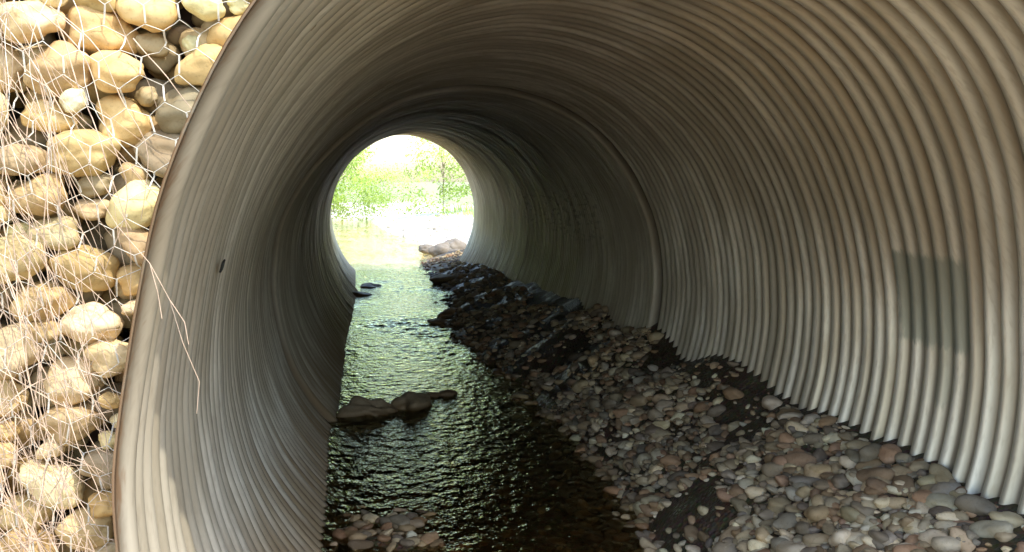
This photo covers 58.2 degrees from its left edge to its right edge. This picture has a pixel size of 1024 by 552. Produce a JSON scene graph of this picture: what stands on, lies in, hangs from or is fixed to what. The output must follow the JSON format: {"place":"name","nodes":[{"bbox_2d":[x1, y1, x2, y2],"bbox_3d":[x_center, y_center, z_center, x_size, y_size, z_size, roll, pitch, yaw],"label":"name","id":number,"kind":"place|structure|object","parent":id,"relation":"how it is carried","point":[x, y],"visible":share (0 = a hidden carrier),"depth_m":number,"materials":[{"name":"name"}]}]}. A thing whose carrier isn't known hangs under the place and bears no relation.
{"place":"outdoors","nodes":[
{"label":"outdoors","id":0,"kind":"place"},
{"bbox_2d":[0,0,195,511],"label":"earth embankment","id":1,"kind":"structure","parent":0,"point":[185,15],"depth_m":3.11,"materials":[{"name":"brown soil"}]},
{"bbox_2d":[114,182,473,428],"bbox_3d":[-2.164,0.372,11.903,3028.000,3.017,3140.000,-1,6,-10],"label":"ground","id":2,"kind":"structure","parent":0,"point":[430,187],"depth_m":61.90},
{"bbox_2d":[0,0,190,551],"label":"dry grass","id":3,"kind":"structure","parent":2,"relation":"on","point":[8,500],"depth_m":2.63,"materials":[{"name":"beige plant"}]},
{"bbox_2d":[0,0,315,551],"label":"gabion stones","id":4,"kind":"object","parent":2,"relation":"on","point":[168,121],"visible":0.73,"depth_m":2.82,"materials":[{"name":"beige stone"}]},
{"bbox_2d":[0,0,249,551],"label":"wire mesh","id":5,"kind":"object","parent":4,"relation":"attached to","point":[122,46],"visible":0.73,"depth_m":2.77,"materials":[{"name":"silver metal"}]},
{"bbox_2d":[0,0,159,414],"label":"loose wire","id":6,"kind":"object","parent":5,"relation":"attached to","point":[50,147],"visible":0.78,"depth_m":2.60,"materials":[{"name":"silver metal"}]},
{"bbox_2d":[50,130,199,413],"bbox_3d":[-1.063,-0.006,2.515,0.394,0.781,0.036,0,6,4],"label":"dead twig","id":7,"kind":"object","parent":5,"relation":"hanging from","point":[152,274],"visible":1,"depth_m":2.50,"materials":[{"name":"brown plant"}]},
{"bbox_2d":[331,146,389,223],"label":"tree","id":8,"kind":"object","parent":2,"relation":"on","point":[353,162],"visible":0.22,"depth_m":59.83,"materials":[{"name":"green plant"}]},
{"bbox_2d":[331,161,431,228],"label":"shrub","id":9,"kind":"object","parent":2,"relation":"on","point":[391,179],"visible":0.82,"depth_m":58.59,"materials":[{"name":"green plant"}]},
{"bbox_2d":[364,213,472,260],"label":"cobble bar","id":10,"kind":"object","parent":2,"relation":"on","point":[434,247],"visible":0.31,"depth_m":40.21,"materials":[{"name":"beige stone"}]},
{"bbox_2d":[394,136,472,216],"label":"tree","id":11,"kind":"object","parent":2,"relation":"on","point":[442,167],"visible":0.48,"depth_m":53.86,"materials":[{"name":"green plant"}]},
{"bbox_2d":[440,202,473,216],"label":"bank grass","id":12,"kind":"structure","parent":2,"relation":"on","point":[459,210],"depth_m":55.73,"materials":[{"name":"green plant"}]},
{"bbox_2d":[339,135,467,181],"label":"sky","id":13,"kind":"structure","parent":0,"point":[392,150],"materials":[{"name":"white"}]},
{"bbox_2d":[325,217,630,548],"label":"stream water","id":14,"kind":"structure","parent":0,"point":[380,237],"depth_m":16.86,"materials":[{"name":"green liquid"}]},
{"bbox_2d":[326,249,1023,551],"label":"river gravel","id":15,"kind":"structure","parent":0,"point":[940,504],"depth_m":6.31,"materials":[{"name":"grey gravel"}]},
{"bbox_2d":[352,291,372,302],"bbox_3d":[-3.208,0.419,18.318,0.988,0.275,0.727,-4,7,-33],"label":"boulder","id":16,"kind":"object","parent":15,"relation":"on","point":[356,294],"visible":0.31,"depth_m":18.25,"materials":[{"name":"grey stone"}]},
{"bbox_2d":[336,395,397,425],"bbox_3d":[-1.403,1.318,8.891,0.594,0.332,0.380,-1,6,-10],"label":"boulder","id":17,"kind":"object","parent":15,"relation":"on","point":[358,407],"visible":0.94,"depth_m":8.76,"materials":[{"name":"brown stone"}]},
{"bbox_2d":[359,283,381,290],"bbox_3d":[-3.114,0.236,20.042,0.448,0.153,0.675,2,6,14],"label":"boulder","id":18,"kind":"object","parent":15,"relation":"on","point":[367,286],"visible":0.77,"depth_m":19.93,"materials":[{"name":"grey stone"}]},
{"bbox_2d":[391,391,432,418],"bbox_3d":[-0.955,1.286,9.150,0.358,0.290,0.456,4,7,34],"label":"boulder","id":19,"kind":"object","parent":15,"relation":"on","point":[415,403],"visible":0.91,"depth_m":9.03,"materials":[{"name":"brown stone"}]},
{"bbox_2d":[427,318,448,324],"bbox_3d":[-1.125,0.765,14.781,0.459,0.177,0.418,-1,6,-10],"label":"boulder","id":20,"kind":"object","parent":15,"relation":"on","point":[437,321],"visible":0.59,"depth_m":14.64,"materials":[{"name":"stone"}]},
{"bbox_2d":[426,389,458,406],"bbox_3d":[-0.718,1.289,9.591,0.379,0.190,0.291,-5,7,-39],"label":"boulder","id":21,"kind":"object","parent":15,"relation":"on","point":[447,395],"visible":0.85,"depth_m":9.53,"materials":[{"name":"brown stone"}]},
{"bbox_2d":[429,274,456,285],"bbox_3d":[-1.506,0.119,20.672,0.721,0.329,0.861,-1,6,-10],"label":"boulder","id":22,"kind":"object","parent":15,"relation":"on","point":[439,279],"visible":0.56,"depth_m":20.35,"materials":[{"name":"stone"}]},
{"bbox_2d":[437,307,455,317],"bbox_3d":[-1.099,0.663,15.625,0.296,0.236,0.650,1,6,7],"label":"boulder","id":23,"kind":"object","parent":15,"relation":"on","point":[450,311],"visible":0.45,"depth_m":15.44,"materials":[{"name":"brown stone"}]},
{"bbox_2d":[112,0,1023,551],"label":"corrugated culvert pipe","id":24,"kind":"object","parent":15,"relation":"on","point":[812,204],"visible":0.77,"depth_m":5.25,"materials":[{"name":"metal"}]},
{"bbox_2d":[219,259,224,272],"bbox_3d":[-1.246,-0.043,3.956,0.008,0.050,0.060,17,14,-12],"label":"rubber tag","id":25,"kind":"object","parent":24,"relation":"attached to","point":[222,266],"visible":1,"depth_m":3.94,"materials":[{"name":"black rubber"}]}
]}

